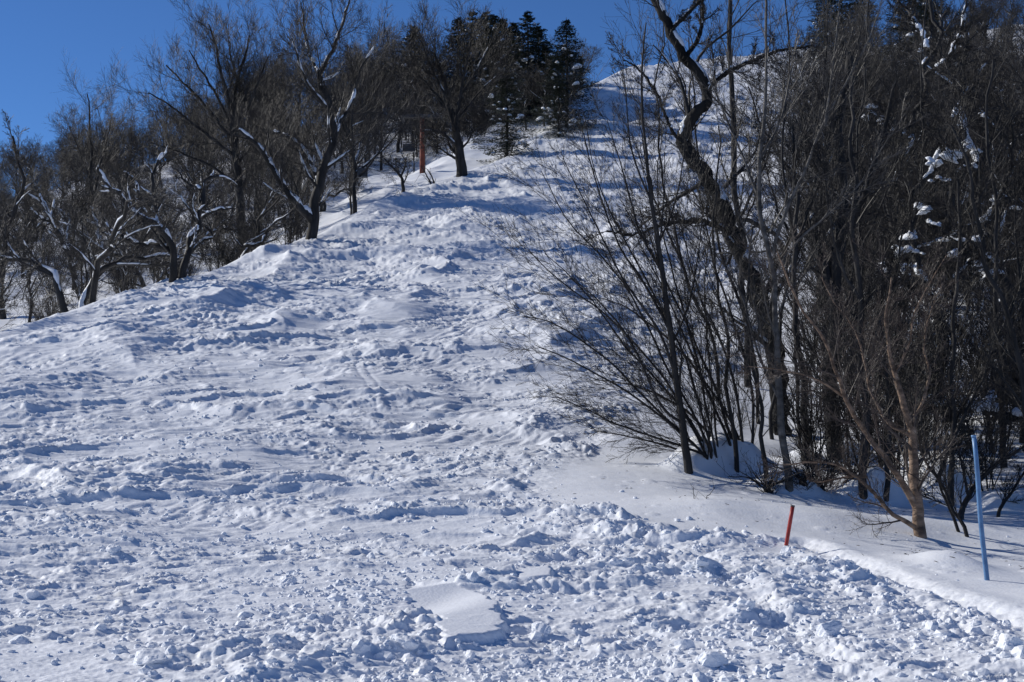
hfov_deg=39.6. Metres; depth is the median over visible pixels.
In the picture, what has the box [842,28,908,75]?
spreading tree
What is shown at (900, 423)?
bare bush
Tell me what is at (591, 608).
snow block
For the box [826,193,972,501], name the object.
slender tree
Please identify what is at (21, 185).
crooked tree
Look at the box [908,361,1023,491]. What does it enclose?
bare bush
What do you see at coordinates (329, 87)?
spreading tree
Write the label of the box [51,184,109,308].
slim tree
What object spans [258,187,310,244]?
bare bush
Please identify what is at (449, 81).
spreading tree
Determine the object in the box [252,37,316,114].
spreading tree
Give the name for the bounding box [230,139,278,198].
spreading tree
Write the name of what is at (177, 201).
crooked tree
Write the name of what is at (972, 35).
spreading tree
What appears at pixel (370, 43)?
spreading tree
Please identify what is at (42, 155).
slim tree
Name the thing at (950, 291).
bare bush
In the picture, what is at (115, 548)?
snow block
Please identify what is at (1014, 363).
bare bush
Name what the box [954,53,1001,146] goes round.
slim tree
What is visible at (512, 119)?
fir tree
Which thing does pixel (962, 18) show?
snow laden tree
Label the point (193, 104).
spreading tree
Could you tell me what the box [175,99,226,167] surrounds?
spreading tree
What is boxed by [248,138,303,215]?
spreading tree
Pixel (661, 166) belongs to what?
slender tree
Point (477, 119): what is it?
bare bush
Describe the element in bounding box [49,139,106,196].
spreading tree
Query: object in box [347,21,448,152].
spreading tree
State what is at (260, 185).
slim tree
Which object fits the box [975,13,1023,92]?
spreading tree
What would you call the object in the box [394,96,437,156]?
spreading tree
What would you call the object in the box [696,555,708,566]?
snow block
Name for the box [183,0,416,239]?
beech tree
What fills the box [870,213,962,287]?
bare bush
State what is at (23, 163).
spreading tree
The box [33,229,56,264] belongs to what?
bare bush
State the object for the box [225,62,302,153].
spreading tree
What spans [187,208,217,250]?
bare bush
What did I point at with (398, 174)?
bare tree
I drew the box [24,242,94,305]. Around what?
bare bush
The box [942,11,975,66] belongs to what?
slim tree
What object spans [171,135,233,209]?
spreading tree
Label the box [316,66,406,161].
spreading tree
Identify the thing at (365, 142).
spreading tree
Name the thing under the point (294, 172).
slim tree
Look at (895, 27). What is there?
fir tree
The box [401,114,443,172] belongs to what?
lift tower
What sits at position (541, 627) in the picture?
snow block
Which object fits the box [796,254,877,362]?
bare bush
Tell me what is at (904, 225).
bare bush
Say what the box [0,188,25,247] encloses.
spreading tree
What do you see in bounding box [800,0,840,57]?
fir tree
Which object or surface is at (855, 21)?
spreading tree
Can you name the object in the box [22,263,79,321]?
bare bush
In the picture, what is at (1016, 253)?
slim tree
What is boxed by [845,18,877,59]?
slim tree
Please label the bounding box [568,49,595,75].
spreading tree
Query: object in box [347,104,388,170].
slim tree
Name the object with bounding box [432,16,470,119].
fir tree
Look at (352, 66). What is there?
spreading tree
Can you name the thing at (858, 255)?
bare bush
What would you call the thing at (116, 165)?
spreading tree
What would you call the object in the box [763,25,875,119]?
spreading tree
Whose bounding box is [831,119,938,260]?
slim tree
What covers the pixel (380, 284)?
snow slope
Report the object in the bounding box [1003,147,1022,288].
slim tree
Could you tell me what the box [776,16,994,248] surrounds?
spreading tree
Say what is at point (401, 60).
spreading tree
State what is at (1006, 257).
bare bush
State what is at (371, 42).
spreading tree
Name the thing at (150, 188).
crooked tree
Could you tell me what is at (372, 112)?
spreading tree
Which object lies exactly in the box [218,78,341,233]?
spreading tree
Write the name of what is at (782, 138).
slender tree
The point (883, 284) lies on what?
bare bush
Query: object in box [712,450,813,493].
bush
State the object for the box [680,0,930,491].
pale barked tree
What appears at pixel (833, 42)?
spreading tree
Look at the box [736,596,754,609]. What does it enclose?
snow block
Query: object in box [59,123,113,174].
spreading tree
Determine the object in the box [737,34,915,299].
slim tree
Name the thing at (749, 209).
slender tree
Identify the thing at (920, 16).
fir tree
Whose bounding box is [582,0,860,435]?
gnarled tree
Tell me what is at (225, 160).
crooked tree
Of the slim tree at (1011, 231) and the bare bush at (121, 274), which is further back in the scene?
the bare bush at (121, 274)
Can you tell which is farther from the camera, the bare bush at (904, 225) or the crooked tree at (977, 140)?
the crooked tree at (977, 140)
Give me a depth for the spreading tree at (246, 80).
204.45 m
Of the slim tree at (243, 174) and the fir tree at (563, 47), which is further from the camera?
the fir tree at (563, 47)
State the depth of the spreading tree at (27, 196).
104.93 m
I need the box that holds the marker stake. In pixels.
[784,505,794,545]
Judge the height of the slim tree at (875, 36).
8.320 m
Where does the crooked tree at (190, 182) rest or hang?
on the snow slope
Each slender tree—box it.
[538,0,711,473]
[600,0,725,390]
[621,0,791,423]
[646,72,784,472]
[668,183,820,477]
[705,0,864,448]
[726,0,886,439]
[812,0,927,393]
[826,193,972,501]
[835,0,986,329]
[876,362,968,536]
[883,55,1023,417]
[893,113,1023,503]
[914,1,1023,467]
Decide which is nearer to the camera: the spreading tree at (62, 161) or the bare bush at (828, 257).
the bare bush at (828, 257)
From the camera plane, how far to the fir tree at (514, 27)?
183.13 m
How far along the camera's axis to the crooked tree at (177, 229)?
93.07 m
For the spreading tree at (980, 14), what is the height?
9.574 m
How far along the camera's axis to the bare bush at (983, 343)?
29.52 m
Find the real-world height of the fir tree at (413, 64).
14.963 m
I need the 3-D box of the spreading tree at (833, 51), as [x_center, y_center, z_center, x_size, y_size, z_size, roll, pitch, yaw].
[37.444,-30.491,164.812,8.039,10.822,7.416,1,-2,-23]
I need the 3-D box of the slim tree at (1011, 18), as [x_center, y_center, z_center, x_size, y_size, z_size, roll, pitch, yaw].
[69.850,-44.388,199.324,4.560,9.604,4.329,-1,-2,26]
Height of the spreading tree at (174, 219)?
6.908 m
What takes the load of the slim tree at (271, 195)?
on the snow slope
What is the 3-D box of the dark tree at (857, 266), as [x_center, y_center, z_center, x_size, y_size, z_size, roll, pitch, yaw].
[5.981,-1.044,24.420,2.804,8.141,3.211,0,-2,0]
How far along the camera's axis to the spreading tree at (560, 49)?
186.79 m
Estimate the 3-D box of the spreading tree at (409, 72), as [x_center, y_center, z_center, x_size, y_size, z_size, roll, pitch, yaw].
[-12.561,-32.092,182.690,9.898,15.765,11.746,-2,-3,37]
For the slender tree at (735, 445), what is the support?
on the snow slope
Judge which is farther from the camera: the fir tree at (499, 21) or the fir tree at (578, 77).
the fir tree at (578, 77)
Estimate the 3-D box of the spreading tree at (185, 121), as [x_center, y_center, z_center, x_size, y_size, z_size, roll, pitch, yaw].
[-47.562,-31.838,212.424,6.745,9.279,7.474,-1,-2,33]
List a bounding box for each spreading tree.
[0,135,66,198]
[0,136,47,186]
[0,137,21,191]
[0,139,36,195]
[0,153,73,277]
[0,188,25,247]
[1,193,77,322]
[3,140,47,190]
[16,149,109,289]
[27,129,85,208]
[40,135,76,178]
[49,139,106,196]
[50,102,116,181]
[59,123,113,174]
[60,176,120,252]
[62,111,141,176]
[68,129,126,187]
[77,145,161,215]
[83,136,144,189]
[83,183,173,292]
[93,142,125,199]
[96,102,160,161]
[96,142,172,214]
[97,112,143,144]
[97,123,155,189]
[110,163,197,222]
[128,113,159,162]
[133,187,190,277]
[135,115,189,181]
[137,136,171,177]
[141,86,191,148]
[141,102,196,164]
[146,105,247,223]
[153,119,215,184]
[155,109,228,199]
[160,89,207,143]
[165,103,210,147]
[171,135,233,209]
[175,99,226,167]
[178,78,225,136]
[189,94,228,151]
[199,83,280,154]
[209,82,290,167]
[213,59,287,112]
[216,56,288,129]
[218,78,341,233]
[219,47,306,119]
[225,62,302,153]
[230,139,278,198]
[235,45,301,109]
[237,101,312,176]
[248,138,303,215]
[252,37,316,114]
[270,36,319,117]
[272,94,347,202]
[295,65,391,173]
[300,42,449,213]
[301,66,353,111]
[310,70,369,105]
[310,80,413,192]
[312,51,371,96]
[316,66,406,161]
[323,41,392,125]
[335,22,403,92]
[336,16,402,76]
[345,71,414,170]
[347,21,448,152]
[350,83,401,159]
[351,29,400,112]
[370,28,427,69]
[375,27,453,143]
[382,35,441,108]
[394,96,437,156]
[396,85,455,153]
[408,76,486,148]
[441,70,475,109]
[500,63,550,130]
[508,66,545,104]
[521,50,569,126]
[535,35,580,87]
[548,52,583,88]
[561,32,605,85]
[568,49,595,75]
[686,0,929,309]
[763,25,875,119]
[774,16,978,210]
[775,66,861,166]
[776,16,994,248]
[799,33,862,84]
[808,22,873,61]
[814,0,891,60]
[819,1,880,53]
[829,76,930,164]
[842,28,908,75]
[859,43,919,86]
[870,30,1023,272]
[882,43,1020,215]
[889,0,973,47]
[892,30,947,75]
[908,7,957,58]
[937,11,1023,265]
[942,1,998,45]
[943,16,1012,65]
[948,9,1009,71]
[948,38,1020,96]
[954,0,1014,45]
[960,0,1006,17]
[968,0,1006,50]
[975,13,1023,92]
[994,0,1022,17]
[1004,0,1023,37]
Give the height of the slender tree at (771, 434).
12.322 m
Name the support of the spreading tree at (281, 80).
on the snow slope
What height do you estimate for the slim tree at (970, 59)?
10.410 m
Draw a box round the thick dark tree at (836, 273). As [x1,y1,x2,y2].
[768,1,914,460]
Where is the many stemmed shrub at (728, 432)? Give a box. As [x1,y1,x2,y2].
[511,123,799,445]
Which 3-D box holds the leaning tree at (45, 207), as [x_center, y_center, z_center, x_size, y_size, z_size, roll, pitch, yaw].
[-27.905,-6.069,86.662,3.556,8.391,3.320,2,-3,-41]
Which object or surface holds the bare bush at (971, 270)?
on the snow slope
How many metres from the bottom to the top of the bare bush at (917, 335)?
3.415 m
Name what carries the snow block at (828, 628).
on the snow slope
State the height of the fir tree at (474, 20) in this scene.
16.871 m
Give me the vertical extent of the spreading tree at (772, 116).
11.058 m
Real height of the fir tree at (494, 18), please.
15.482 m
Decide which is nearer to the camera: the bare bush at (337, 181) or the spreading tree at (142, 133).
the bare bush at (337, 181)
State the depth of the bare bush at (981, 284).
40.14 m
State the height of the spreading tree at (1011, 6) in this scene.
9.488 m
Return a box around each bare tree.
[0,109,48,318]
[379,152,413,192]
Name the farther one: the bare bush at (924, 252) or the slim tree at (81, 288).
the slim tree at (81, 288)
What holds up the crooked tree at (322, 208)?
on the snow slope
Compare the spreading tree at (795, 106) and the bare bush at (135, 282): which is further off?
the spreading tree at (795, 106)
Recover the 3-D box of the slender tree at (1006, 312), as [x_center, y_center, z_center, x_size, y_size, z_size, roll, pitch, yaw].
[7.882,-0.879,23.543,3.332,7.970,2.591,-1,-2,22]
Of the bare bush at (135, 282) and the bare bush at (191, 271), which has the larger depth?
the bare bush at (191, 271)
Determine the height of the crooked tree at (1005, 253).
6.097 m
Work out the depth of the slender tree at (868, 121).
38.07 m
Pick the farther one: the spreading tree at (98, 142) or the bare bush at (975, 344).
the spreading tree at (98, 142)
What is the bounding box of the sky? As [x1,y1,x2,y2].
[0,0,1023,196]
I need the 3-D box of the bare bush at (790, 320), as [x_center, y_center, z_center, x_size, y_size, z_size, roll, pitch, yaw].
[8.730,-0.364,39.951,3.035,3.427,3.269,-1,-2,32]
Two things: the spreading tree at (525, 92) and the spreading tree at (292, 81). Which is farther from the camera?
the spreading tree at (292, 81)
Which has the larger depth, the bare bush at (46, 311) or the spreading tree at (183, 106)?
the spreading tree at (183, 106)
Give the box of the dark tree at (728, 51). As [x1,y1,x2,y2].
[666,0,815,386]
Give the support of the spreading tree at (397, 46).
on the snow slope
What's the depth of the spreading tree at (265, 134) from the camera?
151.79 m
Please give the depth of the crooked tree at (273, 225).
76.00 m
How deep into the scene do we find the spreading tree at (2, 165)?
195.42 m
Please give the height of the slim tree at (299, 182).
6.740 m
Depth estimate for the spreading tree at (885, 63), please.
142.75 m
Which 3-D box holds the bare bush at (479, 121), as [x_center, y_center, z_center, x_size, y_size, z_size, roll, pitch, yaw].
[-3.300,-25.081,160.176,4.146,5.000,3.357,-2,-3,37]
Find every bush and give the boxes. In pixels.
[0,247,42,330]
[19,290,86,321]
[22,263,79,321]
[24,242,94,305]
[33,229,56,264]
[91,248,155,294]
[100,250,150,291]
[133,230,183,283]
[168,243,210,275]
[175,213,255,271]
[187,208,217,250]
[200,221,246,268]
[206,201,270,257]
[210,239,245,267]
[242,199,280,251]
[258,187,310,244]
[285,188,327,238]
[290,212,321,239]
[329,172,344,190]
[459,110,488,139]
[464,105,499,135]
[467,105,494,136]
[488,125,523,156]
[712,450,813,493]
[754,317,872,486]
[762,435,839,490]
[777,272,867,376]
[779,449,875,491]
[786,258,940,465]
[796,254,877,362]
[796,318,984,479]
[797,217,830,272]
[797,432,884,486]
[800,220,890,307]
[800,251,909,384]
[831,224,890,292]
[842,270,968,442]
[843,258,943,387]
[862,255,919,324]
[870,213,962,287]
[874,214,926,252]
[875,276,1022,460]
[875,286,966,411]
[882,213,989,308]
[908,218,946,288]
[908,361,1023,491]
[916,186,961,230]
[929,263,1023,454]
[931,214,1005,304]
[931,292,1023,410]
[942,240,1023,338]
[958,315,1023,445]
[978,235,1023,302]
[983,228,1020,299]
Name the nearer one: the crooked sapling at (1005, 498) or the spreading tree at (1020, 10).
the crooked sapling at (1005, 498)
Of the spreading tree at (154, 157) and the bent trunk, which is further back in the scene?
the spreading tree at (154, 157)
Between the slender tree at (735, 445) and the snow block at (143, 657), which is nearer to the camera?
the snow block at (143, 657)
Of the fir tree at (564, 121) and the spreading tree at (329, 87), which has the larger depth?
the spreading tree at (329, 87)
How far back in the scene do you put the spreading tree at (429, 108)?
168.11 m
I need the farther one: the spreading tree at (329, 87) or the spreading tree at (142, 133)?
the spreading tree at (142, 133)
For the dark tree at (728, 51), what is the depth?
38.81 m
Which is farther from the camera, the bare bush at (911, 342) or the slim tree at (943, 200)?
the slim tree at (943, 200)
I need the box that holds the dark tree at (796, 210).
[751,134,835,465]
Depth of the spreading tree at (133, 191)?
114.08 m
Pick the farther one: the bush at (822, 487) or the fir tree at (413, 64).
the fir tree at (413, 64)
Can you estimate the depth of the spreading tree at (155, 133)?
172.58 m
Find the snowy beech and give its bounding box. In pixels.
[89,139,244,282]
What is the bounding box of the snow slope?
[0,24,1023,681]
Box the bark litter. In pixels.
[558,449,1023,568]
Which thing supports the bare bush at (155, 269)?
on the snow slope
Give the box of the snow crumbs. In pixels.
[0,339,1023,681]
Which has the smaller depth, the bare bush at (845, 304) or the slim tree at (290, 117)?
the bare bush at (845, 304)
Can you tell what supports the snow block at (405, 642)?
on the snow slope
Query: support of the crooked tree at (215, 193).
on the snow slope
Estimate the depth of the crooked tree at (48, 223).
147.15 m
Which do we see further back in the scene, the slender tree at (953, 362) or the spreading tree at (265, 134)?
the spreading tree at (265, 134)
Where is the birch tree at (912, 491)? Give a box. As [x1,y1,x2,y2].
[707,223,969,538]
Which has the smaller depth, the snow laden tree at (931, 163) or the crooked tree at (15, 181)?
the snow laden tree at (931, 163)
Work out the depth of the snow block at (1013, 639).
9.29 m
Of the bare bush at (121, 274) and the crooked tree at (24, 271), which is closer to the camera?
the crooked tree at (24, 271)
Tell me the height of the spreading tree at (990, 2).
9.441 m
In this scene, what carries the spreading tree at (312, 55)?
on the snow slope
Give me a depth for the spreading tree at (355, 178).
101.53 m
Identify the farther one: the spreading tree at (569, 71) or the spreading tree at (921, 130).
the spreading tree at (569, 71)
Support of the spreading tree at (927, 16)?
on the snow slope
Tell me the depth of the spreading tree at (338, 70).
206.73 m
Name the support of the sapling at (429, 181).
on the snow slope
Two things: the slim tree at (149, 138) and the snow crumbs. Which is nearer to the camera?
the snow crumbs
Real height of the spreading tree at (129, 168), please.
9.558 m
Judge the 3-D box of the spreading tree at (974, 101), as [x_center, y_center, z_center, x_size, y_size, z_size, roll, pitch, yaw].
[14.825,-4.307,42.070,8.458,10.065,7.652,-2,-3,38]
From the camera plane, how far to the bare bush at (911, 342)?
30.14 m
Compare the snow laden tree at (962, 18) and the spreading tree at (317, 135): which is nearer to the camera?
the snow laden tree at (962, 18)
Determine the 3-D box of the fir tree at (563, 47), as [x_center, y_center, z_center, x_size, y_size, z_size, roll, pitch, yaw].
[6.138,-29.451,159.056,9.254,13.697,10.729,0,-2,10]
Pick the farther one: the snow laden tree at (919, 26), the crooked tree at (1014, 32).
the crooked tree at (1014, 32)
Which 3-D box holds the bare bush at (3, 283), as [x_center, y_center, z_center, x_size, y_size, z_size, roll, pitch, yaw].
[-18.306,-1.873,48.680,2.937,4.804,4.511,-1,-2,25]
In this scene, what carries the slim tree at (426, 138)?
on the snow slope
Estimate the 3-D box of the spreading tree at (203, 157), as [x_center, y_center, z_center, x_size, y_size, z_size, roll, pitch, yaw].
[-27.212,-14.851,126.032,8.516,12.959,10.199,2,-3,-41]
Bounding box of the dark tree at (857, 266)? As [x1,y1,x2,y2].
[780,53,950,499]
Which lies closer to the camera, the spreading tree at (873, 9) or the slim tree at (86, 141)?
the slim tree at (86, 141)
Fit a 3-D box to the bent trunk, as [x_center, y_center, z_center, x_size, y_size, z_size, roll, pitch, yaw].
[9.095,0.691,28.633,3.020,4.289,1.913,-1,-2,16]
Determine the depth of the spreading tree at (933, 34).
172.82 m
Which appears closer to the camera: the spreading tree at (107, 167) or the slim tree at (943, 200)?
the slim tree at (943, 200)
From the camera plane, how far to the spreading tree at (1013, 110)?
36.62 m
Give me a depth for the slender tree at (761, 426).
24.43 m
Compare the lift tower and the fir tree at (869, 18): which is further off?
the fir tree at (869, 18)
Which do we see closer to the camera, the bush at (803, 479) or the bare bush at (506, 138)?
the bush at (803, 479)
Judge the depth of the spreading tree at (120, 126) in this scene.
179.08 m
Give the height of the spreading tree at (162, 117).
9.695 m
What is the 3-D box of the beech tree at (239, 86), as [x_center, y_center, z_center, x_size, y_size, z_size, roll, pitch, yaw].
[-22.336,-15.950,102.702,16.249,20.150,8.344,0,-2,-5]
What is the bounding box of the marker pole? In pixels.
[971,435,989,580]
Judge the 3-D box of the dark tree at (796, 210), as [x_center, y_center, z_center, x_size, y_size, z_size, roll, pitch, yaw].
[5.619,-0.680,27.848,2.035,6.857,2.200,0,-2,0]
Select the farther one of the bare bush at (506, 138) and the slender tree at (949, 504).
the bare bush at (506, 138)
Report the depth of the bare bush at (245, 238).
85.78 m
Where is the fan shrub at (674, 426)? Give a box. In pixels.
[454,54,778,463]
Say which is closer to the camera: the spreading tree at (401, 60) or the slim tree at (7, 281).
the slim tree at (7, 281)
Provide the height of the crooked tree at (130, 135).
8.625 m
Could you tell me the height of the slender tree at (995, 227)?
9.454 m
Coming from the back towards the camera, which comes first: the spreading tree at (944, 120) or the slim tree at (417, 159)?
the slim tree at (417, 159)
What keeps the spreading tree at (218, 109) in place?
on the snow slope
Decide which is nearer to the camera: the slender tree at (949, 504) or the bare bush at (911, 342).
the slender tree at (949, 504)
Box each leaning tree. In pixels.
[22,171,80,304]
[34,194,122,285]
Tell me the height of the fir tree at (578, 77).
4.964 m
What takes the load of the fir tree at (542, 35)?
on the snow slope
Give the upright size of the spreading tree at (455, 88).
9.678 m
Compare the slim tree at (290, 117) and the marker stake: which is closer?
the marker stake
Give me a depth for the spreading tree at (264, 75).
201.50 m
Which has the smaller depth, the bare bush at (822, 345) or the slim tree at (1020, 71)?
the bare bush at (822, 345)
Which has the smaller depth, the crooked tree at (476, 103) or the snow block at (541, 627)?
the snow block at (541, 627)
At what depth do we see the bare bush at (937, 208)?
62.99 m
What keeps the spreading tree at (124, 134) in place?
on the snow slope
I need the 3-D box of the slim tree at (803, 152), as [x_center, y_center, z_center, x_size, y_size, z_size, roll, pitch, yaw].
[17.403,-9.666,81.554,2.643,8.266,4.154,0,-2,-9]
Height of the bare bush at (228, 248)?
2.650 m
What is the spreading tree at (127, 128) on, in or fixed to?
on the snow slope
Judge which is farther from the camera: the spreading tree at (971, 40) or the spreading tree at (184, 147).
the spreading tree at (184, 147)
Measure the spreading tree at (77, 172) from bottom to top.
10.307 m
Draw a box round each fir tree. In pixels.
[383,26,439,131]
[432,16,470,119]
[444,10,487,123]
[448,10,500,122]
[456,14,514,126]
[466,18,523,133]
[470,60,538,162]
[475,22,536,117]
[490,10,563,122]
[517,25,561,119]
[521,40,574,117]
[528,19,606,134]
[537,84,577,138]
[573,56,591,88]
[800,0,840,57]
[806,0,864,64]
[832,0,889,59]
[875,0,931,74]
[904,0,961,71]
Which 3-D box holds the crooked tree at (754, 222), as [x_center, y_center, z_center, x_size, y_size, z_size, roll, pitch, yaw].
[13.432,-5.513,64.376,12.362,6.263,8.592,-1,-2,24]
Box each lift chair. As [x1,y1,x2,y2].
[357,150,367,177]
[402,127,414,151]
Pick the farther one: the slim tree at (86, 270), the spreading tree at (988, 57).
the spreading tree at (988, 57)
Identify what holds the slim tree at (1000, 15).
on the snow slope
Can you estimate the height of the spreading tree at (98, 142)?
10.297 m
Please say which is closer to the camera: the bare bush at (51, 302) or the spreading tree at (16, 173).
the bare bush at (51, 302)
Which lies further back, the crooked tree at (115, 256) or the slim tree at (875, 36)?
the slim tree at (875, 36)
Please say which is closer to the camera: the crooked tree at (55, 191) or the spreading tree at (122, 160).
the spreading tree at (122, 160)
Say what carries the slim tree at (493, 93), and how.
on the snow slope
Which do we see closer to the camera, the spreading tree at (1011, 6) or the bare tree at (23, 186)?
the bare tree at (23, 186)
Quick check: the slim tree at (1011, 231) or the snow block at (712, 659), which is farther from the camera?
the slim tree at (1011, 231)
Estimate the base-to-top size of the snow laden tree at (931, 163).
8.891 m
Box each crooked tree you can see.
[0,167,217,312]
[0,240,48,318]
[2,161,53,220]
[3,169,50,213]
[7,192,65,234]
[29,171,73,211]
[51,203,262,296]
[85,119,146,166]
[93,199,239,278]
[98,156,180,217]
[109,192,185,243]
[117,180,230,224]
[145,146,303,262]
[167,176,250,217]
[173,163,232,198]
[180,157,257,232]
[211,135,266,189]
[265,161,328,203]
[301,122,371,211]
[461,75,492,129]
[666,150,925,271]
[863,172,1013,243]
[871,24,917,54]
[930,84,1023,213]
[933,90,1023,275]
[971,216,1023,284]
[995,18,1022,48]
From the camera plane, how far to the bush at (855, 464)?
24.14 m
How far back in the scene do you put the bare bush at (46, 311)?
62.26 m
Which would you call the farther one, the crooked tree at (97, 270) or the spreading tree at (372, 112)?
the spreading tree at (372, 112)
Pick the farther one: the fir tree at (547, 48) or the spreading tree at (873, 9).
the spreading tree at (873, 9)
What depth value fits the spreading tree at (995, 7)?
191.44 m
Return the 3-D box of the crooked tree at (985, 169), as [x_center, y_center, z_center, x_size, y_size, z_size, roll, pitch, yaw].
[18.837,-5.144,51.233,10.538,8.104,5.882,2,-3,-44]
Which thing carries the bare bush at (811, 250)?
on the snow slope
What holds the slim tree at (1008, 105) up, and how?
on the snow slope
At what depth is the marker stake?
17.07 m
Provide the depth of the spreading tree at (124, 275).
67.75 m
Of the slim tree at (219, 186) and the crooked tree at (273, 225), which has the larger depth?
the slim tree at (219, 186)
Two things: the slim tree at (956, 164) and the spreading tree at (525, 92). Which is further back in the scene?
the spreading tree at (525, 92)
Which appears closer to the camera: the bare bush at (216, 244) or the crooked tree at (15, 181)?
the bare bush at (216, 244)
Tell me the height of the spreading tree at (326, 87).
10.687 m
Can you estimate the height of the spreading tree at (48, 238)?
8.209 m
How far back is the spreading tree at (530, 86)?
173.12 m
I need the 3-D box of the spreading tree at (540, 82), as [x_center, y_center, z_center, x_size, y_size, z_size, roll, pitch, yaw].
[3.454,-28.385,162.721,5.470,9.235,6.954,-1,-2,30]
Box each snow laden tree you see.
[837,0,1015,318]
[842,77,1016,420]
[890,0,1011,254]
[895,29,1023,370]
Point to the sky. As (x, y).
(34, 34)
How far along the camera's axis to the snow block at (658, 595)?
12.05 m
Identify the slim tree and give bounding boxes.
[0,199,19,327]
[37,145,48,183]
[43,50,145,253]
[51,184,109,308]
[56,211,105,300]
[138,116,167,174]
[202,155,233,243]
[225,134,269,204]
[227,131,287,231]
[232,139,277,233]
[233,156,275,249]
[263,162,281,217]
[267,91,315,243]
[276,115,308,209]
[290,153,310,240]
[333,114,375,214]
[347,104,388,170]
[400,97,425,172]
[414,100,436,158]
[486,64,501,114]
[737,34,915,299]
[796,103,828,193]
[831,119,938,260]
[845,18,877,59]
[867,55,975,306]
[870,23,886,50]
[909,65,985,200]
[917,115,997,283]
[925,80,992,210]
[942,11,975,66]
[946,36,980,123]
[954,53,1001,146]
[958,39,1023,150]
[961,140,1023,443]
[976,11,988,65]
[976,54,1023,234]
[986,2,1019,57]
[993,43,1023,131]
[994,0,1006,36]
[995,0,1021,50]
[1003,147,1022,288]
[1015,58,1023,95]
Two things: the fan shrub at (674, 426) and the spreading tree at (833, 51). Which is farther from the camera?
the spreading tree at (833, 51)
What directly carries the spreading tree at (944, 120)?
on the snow slope
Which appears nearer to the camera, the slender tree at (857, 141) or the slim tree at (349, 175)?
the slender tree at (857, 141)
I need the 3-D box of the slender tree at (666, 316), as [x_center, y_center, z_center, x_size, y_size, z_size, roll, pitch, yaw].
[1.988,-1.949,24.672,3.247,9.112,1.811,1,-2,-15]
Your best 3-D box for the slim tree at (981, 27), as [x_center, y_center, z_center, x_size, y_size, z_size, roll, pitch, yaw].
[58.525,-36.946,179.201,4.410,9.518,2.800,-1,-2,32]
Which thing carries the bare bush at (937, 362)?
on the snow slope
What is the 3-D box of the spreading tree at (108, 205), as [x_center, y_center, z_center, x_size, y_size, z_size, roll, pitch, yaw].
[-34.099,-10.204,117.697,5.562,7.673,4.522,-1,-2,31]
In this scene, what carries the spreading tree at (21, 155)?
on the snow slope
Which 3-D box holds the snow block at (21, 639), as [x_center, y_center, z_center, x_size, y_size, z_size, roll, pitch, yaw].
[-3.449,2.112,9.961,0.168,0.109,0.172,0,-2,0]
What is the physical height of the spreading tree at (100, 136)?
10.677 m
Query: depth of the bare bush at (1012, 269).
46.68 m
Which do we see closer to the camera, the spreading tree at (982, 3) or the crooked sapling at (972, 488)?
the crooked sapling at (972, 488)
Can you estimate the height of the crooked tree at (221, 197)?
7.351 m
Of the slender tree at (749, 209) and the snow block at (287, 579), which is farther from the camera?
the slender tree at (749, 209)
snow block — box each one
[8,635,29,644]
[106,544,121,552]
[133,649,168,665]
[280,574,297,584]
[391,633,419,649]
[531,621,550,634]
[585,605,596,611]
[651,591,664,599]
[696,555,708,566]
[698,651,728,666]
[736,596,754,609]
[780,545,791,553]
[814,620,841,637]
[996,633,1023,647]
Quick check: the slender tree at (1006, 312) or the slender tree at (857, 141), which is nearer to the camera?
the slender tree at (1006, 312)
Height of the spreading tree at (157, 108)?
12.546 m
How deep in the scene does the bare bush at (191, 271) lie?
80.78 m
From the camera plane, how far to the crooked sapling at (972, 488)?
22.66 m
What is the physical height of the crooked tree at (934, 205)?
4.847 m
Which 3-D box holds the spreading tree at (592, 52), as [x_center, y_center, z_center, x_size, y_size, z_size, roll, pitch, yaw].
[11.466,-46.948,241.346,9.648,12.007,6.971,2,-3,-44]
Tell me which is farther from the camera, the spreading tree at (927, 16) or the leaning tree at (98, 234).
the spreading tree at (927, 16)
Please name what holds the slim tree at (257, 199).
on the snow slope
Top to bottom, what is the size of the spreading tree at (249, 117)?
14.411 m
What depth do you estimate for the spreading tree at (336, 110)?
164.54 m
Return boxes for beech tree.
[80,0,309,253]
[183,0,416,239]
[396,0,536,176]
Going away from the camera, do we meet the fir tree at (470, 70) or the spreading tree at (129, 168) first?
the spreading tree at (129, 168)
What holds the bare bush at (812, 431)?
on the snow slope
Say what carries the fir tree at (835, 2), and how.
on the snow slope
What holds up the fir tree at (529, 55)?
on the snow slope
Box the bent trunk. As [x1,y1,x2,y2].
[897,274,1023,421]
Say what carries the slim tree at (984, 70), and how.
on the snow slope
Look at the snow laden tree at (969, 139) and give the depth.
34.26 m
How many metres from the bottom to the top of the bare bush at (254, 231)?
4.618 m
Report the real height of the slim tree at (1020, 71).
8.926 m
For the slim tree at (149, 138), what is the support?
on the snow slope
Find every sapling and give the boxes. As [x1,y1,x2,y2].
[420,166,431,183]
[946,422,1023,519]
[994,442,1023,516]
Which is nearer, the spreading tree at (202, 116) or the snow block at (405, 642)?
the snow block at (405, 642)
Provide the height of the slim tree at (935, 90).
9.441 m
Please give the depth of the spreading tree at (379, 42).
204.79 m
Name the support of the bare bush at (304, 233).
on the snow slope
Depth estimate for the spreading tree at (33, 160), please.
217.37 m
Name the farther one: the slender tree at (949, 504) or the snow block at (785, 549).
the slender tree at (949, 504)
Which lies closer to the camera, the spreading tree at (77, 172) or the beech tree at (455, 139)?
the spreading tree at (77, 172)
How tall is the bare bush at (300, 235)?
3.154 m
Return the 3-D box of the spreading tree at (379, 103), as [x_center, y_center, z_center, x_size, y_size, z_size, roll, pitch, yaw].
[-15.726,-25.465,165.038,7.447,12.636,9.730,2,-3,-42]
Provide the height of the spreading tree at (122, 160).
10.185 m

